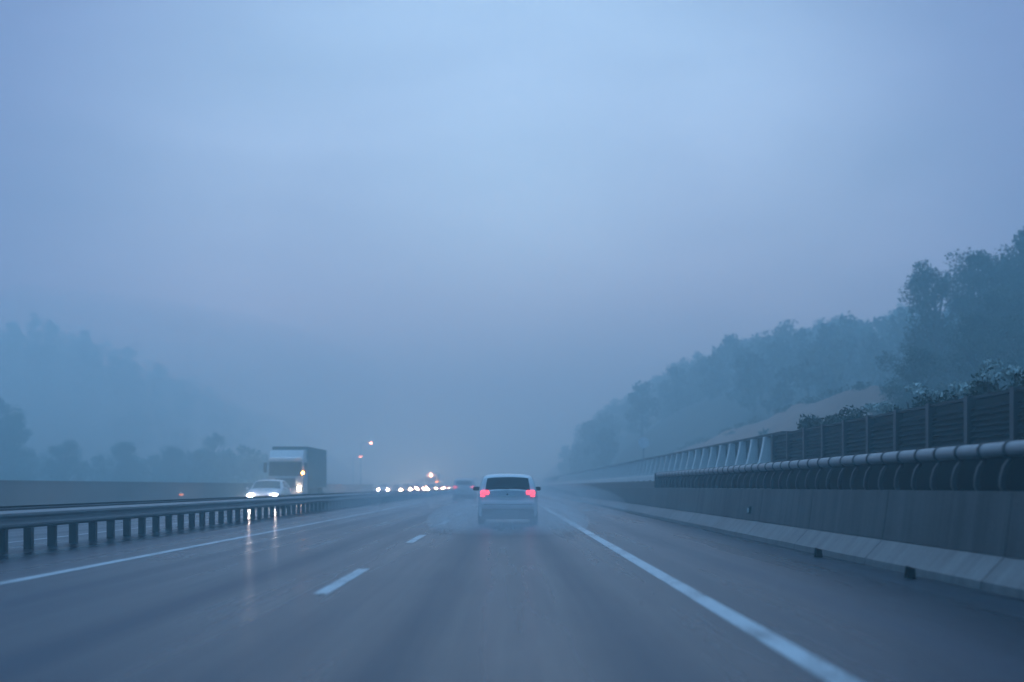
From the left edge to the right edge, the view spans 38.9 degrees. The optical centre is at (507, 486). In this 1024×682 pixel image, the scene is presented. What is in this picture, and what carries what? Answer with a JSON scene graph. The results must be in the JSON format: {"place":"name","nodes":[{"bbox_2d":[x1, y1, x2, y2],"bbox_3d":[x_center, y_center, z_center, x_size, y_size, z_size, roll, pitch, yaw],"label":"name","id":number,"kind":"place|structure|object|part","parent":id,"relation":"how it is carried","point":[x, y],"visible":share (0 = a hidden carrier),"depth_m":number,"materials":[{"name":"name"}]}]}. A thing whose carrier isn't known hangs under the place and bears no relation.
{"place":"outdoors","nodes":[
{"label":"outdoors","id":0,"kind":"place"},
{"bbox_2d":[0,480,400,505],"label":"roadside wall","id":1,"kind":"structure","parent":0,"point":[16,492],"depth_m":77.69,"materials":[{"name":"concrete"}]},
{"bbox_2d":[0,346,964,489],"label":"ground","id":2,"kind":"structure","parent":0,"point":[87,426],"depth_m":296.10,"materials":[{"name":"green plant"}]},
{"bbox_2d":[0,397,29,474],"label":"broadleaf tree","id":3,"kind":"object","parent":2,"relation":"on","point":[5,409],"visible":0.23,"depth_m":191.12,"materials":[{"name":"green plant"}]},
{"bbox_2d":[0,408,38,480],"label":"broadleaf tree","id":4,"kind":"object","parent":2,"relation":"on","point":[13,425],"visible":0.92,"depth_m":184.50,"materials":[{"name":"green plant"}]},
{"bbox_2d":[40,438,91,480],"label":"broadleaf tree","id":5,"kind":"object","parent":2,"relation":"on","point":[57,469],"visible":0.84,"depth_m":187.67,"materials":[{"name":"green plant"}]},
{"bbox_2d":[105,440,145,481],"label":"broadleaf tree","id":6,"kind":"object","parent":2,"relation":"on","point":[126,458],"visible":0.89,"depth_m":197.53,"materials":[{"name":"green plant"}]},
{"bbox_2d":[0,312,286,483],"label":"valley wood","id":7,"kind":"object","parent":2,"relation":"on","point":[242,461],"visible":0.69,"depth_m":316.04,"materials":[{"name":"green plant"}]},
{"bbox_2d":[154,444,193,481],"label":"broadleaf tree","id":8,"kind":"object","parent":2,"relation":"on","point":[172,457],"visible":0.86,"depth_m":206.32,"materials":[{"name":"green plant"}]},
{"bbox_2d":[195,432,227,461],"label":"broadleaf tree","id":9,"kind":"object","parent":2,"relation":"on","point":[217,438],"visible":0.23,"depth_m":216.52,"materials":[{"name":"green plant"}]},
{"bbox_2d":[360,442,372,483],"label":"street lamp","id":10,"kind":"object","parent":2,"relation":"on","point":[360,463],"visible":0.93,"depth_m":231.97,"materials":[{"name":"metal"}]},
{"bbox_2d":[638,437,648,458],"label":"road sign","id":11,"kind":"object","parent":2,"relation":"on","point":[643,442],"visible":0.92,"depth_m":110.92,"materials":[{"name":"metal"}]},
{"bbox_2d":[556,302,993,474],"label":"hillside wood","id":12,"kind":"object","parent":2,"relation":"on","point":[830,355],"visible":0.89,"depth_m":174.24,"materials":[{"name":"green plant"}]},
{"bbox_2d":[796,413,825,428],"bbox_3d":[8.383,-0.479,38.986,1.236,3.009,1.866,0,0,-27],"label":"shrub","id":13,"kind":"object","parent":2,"relation":"on","point":[809,422],"visible":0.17,"depth_m":39.32,"materials":[{"name":"green plant"}]},
{"bbox_2d":[818,413,842,425],"bbox_3d":[8.577,-0.422,37.315,1.326,2.893,1.857,0,0,37],"label":"shrub","id":14,"kind":"object","parent":2,"relation":"on","point":[834,418],"visible":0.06,"depth_m":36.90,"materials":[{"name":"green plant"}]},
{"bbox_2d":[826,405,859,423],"bbox_3d":[8.550,-0.492,35.808,1.244,3.034,2.193,0,0,0],"label":"shrub","id":15,"kind":"object","parent":2,"relation":"on","point":[840,415],"visible":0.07,"depth_m":35.51,"materials":[{"name":"green plant"}]},
{"bbox_2d":[845,408,867,419],"bbox_3d":[8.471,-0.427,33.963,1.301,2.904,2.026,0,0,0],"label":"shrub","id":16,"kind":"object","parent":2,"relation":"on","point":[857,415],"visible":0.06,"depth_m":34.49,"materials":[{"name":"green plant"}]},
{"bbox_2d":[860,401,893,413],"bbox_3d":[8.432,-0.453,32.565,1.176,2.956,1.711,0,0,25],"label":"shrub","id":17,"kind":"object","parent":2,"relation":"on","point":[883,406],"visible":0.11,"depth_m":32.50,"materials":[{"name":"green plant"}]},
{"bbox_2d":[869,394,915,414],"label":"shrub","id":18,"kind":"object","parent":2,"relation":"on","point":[900,402],"visible":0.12,"depth_m":65.67,"materials":[{"name":"green plant"}]},
{"bbox_2d":[882,404,906,413],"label":"shrub","id":19,"kind":"object","parent":2,"relation":"on","point":[897,407],"visible":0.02,"depth_m":30.72,"materials":[{"name":"green plant"}]},
{"bbox_2d":[880,346,954,407],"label":"broadleaf tree","id":20,"kind":"object","parent":2,"relation":"on","point":[915,359],"visible":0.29,"depth_m":69.81,"materials":[{"name":"green plant"}]},
{"bbox_2d":[903,382,944,408],"bbox_3d":[8.520,-0.564,29.419,1.289,3.180,1.526,0,0,29],"label":"shrub","id":21,"kind":"object","parent":2,"relation":"on","point":[929,393],"visible":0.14,"depth_m":29.17,"materials":[{"name":"green plant"}]},
{"bbox_2d":[891,342,960,398],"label":"broadleaf tree","id":22,"kind":"object","parent":2,"relation":"on","point":[932,381],"visible":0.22,"depth_m":87.29,"materials":[{"name":"green plant"}]},
{"bbox_2d":[875,259,982,388],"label":"broadleaf tree","id":23,"kind":"object","parent":2,"relation":"on","point":[925,277],"visible":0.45,"depth_m":91.53,"materials":[{"name":"green plant"}]},
{"bbox_2d":[916,390,960,406],"bbox_3d":[8.464,-0.420,27.469,1.313,2.892,1.944,0,0,0],"label":"shrub","id":24,"kind":"object","parent":2,"relation":"on","point":[946,395],"visible":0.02,"depth_m":27.59,"materials":[{"name":"green plant"}]},
{"bbox_2d":[914,244,1023,380],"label":"broadleaf tree","id":25,"kind":"object","parent":2,"relation":"on","point":[984,278],"visible":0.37,"depth_m":91.66,"materials":[{"name":"green plant"}]},
{"bbox_2d":[938,380,1000,402],"bbox_3d":[8.345,-0.464,25.959,1.278,2.979,2.148,0,0,0],"label":"shrub","id":26,"kind":"object","parent":2,"relation":"on","point":[961,389],"visible":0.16,"depth_m":26.13,"materials":[{"name":"green plant"}]},
{"bbox_2d":[932,311,1013,398],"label":"broadleaf tree","id":27,"kind":"object","parent":2,"relation":"on","point":[970,330],"visible":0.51,"depth_m":73.43,"materials":[{"name":"green plant"}]},
{"bbox_2d":[969,284,1023,389],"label":"broadleaf tree","id":28,"kind":"object","parent":2,"relation":"on","point":[996,303],"visible":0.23,"depth_m":79.62,"materials":[{"name":"green plant"}]},
{"bbox_2d":[969,358,1023,393],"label":"shrub","id":29,"kind":"object","parent":2,"relation":"on","point":[1012,372],"visible":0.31,"depth_m":24.60,"materials":[{"name":"green plant"}]},
{"bbox_2d":[977,316,1023,388],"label":"broadleaf tree","id":30,"kind":"object","parent":2,"relation":"on","point":[1014,331],"visible":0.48,"depth_m":69.93,"materials":[{"name":"green plant"}]},
{"bbox_2d":[978,226,1023,310],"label":"broadleaf tree","id":31,"kind":"object","parent":2,"relation":"on","point":[1019,245],"visible":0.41,"depth_m":90.12,"materials":[{"name":"green plant"}]},
{"bbox_2d":[992,278,1023,357],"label":"broadleaf tree","id":32,"kind":"object","parent":2,"relation":"on","point":[1021,286],"visible":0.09,"depth_m":84.08,"materials":[{"name":"green plant"}]},
{"bbox_2d":[1011,376,1023,386],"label":"shrub","id":33,"kind":"object","parent":2,"relation":"on","point":[1020,384],"visible":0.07,"depth_m":22.90,"materials":[{"name":"green plant"}]},
{"bbox_2d":[0,491,1023,681],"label":"road","id":34,"kind":"structure","parent":0,"point":[464,596],"depth_m":13.49,"materials":[{"name":"grey asphalt"}]},
{"bbox_2d":[0,488,452,552],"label":"median guardrail","id":35,"kind":"object","parent":34,"relation":"on","point":[29,518],"visible":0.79,"depth_m":35.02,"materials":[{"name":"metal"}]},
{"bbox_2d":[246,479,290,508],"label":"oncoming car","id":36,"kind":"object","parent":34,"relation":"on","point":[270,487],"visible":0.59,"depth_m":71.17,"materials":[{"name":"silver metal"}]},
{"bbox_2d":[264,446,325,494],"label":"box truck","id":37,"kind":"object","parent":34,"relation":"on","point":[299,470],"visible":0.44,"depth_m":100.68,"materials":[{"name":"white paint"}]},
{"bbox_2d":[376,484,391,490],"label":"foggy car","id":38,"kind":"object","parent":34,"relation":"on","point":[384,487],"visible":0.71,"depth_m":186.95,"materials":[{"name":"silver metal"}]},
{"bbox_2d":[313,505,474,593],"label":"lane marking","id":39,"kind":"object","parent":34,"relation":"on","point":[331,587],"visible":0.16,"depth_m":17.52,"materials":[{"name":"paint"}]},
{"bbox_2d":[399,483,413,489],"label":"foggy car","id":40,"kind":"object","parent":34,"relation":"on","point":[406,486],"visible":0.66,"depth_m":184.12,"materials":[{"name":"grey paint"}]},
{"bbox_2d":[415,484,425,489],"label":"foggy car","id":41,"kind":"object","parent":34,"relation":"on","point":[420,486],"visible":0.69,"depth_m":265.11,"materials":[{"name":"grey paint"}]},
{"bbox_2d":[0,497,860,681],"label":"edge line","id":42,"kind":"object","parent":34,"relation":"on","point":[820,668],"depth_m":13.33,"materials":[{"name":"paint"}]},
{"bbox_2d":[424,473,439,486],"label":"box truck","id":43,"kind":"object","parent":34,"relation":"on","point":[431,478],"visible":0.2,"depth_m":300.18,"materials":[{"name":"white paint"}]},
{"bbox_2d":[426,484,438,488],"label":"foggy car","id":44,"kind":"object","parent":34,"relation":"on","point":[432,486],"visible":0.56,"depth_m":209.19,"materials":[{"name":"silver metal"}]},
{"bbox_2d":[442,484,451,488],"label":"foggy car","id":45,"kind":"object","parent":34,"relation":"on","point":[445,486],"visible":0.5,"depth_m":273.15,"materials":[{"name":"grey paint"}]},
{"bbox_2d":[451,479,477,499],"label":"grey car","id":46,"kind":"object","parent":34,"relation":"on","point":[462,488],"visible":0.93,"depth_m":114.00,"materials":[{"name":"silver metal"}]},
{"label":"rear window","id":47,"kind":"part","parent":46,"relation":"part of","materials":[{"name":"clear glass"}]},
{"bbox_2d":[473,474,540,523],"bbox_3d":[-0.030,0.371,44.323,2.110,1.492,4.174,0,0,0],"label":"white car","id":48,"kind":"object","parent":34,"relation":"on","point":[507,496],"visible":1,"depth_m":42.30,"materials":[{"name":"paint"}]},
{"bbox_3d":[0.000,-0.071,42.442,1.295,0.391,0.195,0,0,0],"label":"rear window","id":49,"kind":"part","parent":48,"relation":"part of","materials":[{"name":"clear glass"}]},
{"bbox_2d":[541,431,785,488],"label":"finned concrete wall","id":50,"kind":"structure","parent":34,"relation":"on","point":[753,450],"depth_m":64.63,"materials":[{"name":"grey concrete"}]},
{"bbox_2d":[537,486,1023,598],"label":"concrete barrier","id":51,"kind":"object","parent":34,"relation":"on","point":[973,539],"visible":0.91,"depth_m":21.14,"materials":[{"name":"grey concrete"}]},
{"bbox_2d":[546,480,654,487],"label":"barrier rail","id":52,"kind":"object","parent":51,"relation":"on","point":[649,484],"visible":0.88,"depth_m":75.71,"materials":[{"name":"metal"}]},
{"bbox_2d":[747,506,750,513],"bbox_3d":[5.355,0.530,32.193,0.110,0.160,0.155,0,0,0],"label":"barrier reflector","id":53,"kind":"object","parent":51,"relation":"attached to","point":[748,509],"visible":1,"depth_m":32.13,"materials":[{"name":"black plastic"}]},
{"bbox_2d":[655,440,1023,490],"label":"parapet rail","id":54,"kind":"object","parent":51,"relation":"on","point":[987,466],"visible":0.99,"depth_m":21.35,"materials":[{"name":"grey metal"}]},
{"bbox_2d":[814,548,822,556],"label":"drain block","id":55,"kind":"structure","parent":34,"relation":"on","point":[817,552],"depth_m":22.75,"materials":[{"name":"black metal"}]},
{"bbox_2d":[771,386,1023,491],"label":"louvred noise barrier","id":56,"kind":"object","parent":34,"relation":"on","point":[995,417],"visible":0.26,"depth_m":27.17,"materials":[{"name":"metal"}]},
{"bbox_2d":[904,566,915,577],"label":"drain block","id":57,"kind":"structure","parent":34,"relation":"on","point":[910,572],"depth_m":17.55,"materials":[{"name":"black metal"}]},
{"bbox_2d":[0,0,1023,487],"label":"sky","id":58,"kind":"structure","parent":0,"point":[444,236],"materials":[{"name":"blue"}]},
{"bbox_2d":[674,386,895,452],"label":"earth bank","id":59,"kind":"structure","parent":0,"point":[789,418],"depth_m":97.30,"materials":[{"name":"soil"}]},
{"bbox_2d":[668,381,915,452],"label":"bank scrub","id":60,"kind":"object","parent":59,"relation":"on","point":[860,385],"visible":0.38,"depth_m":105.68,"materials":[{"name":"green plant"}]}
]}

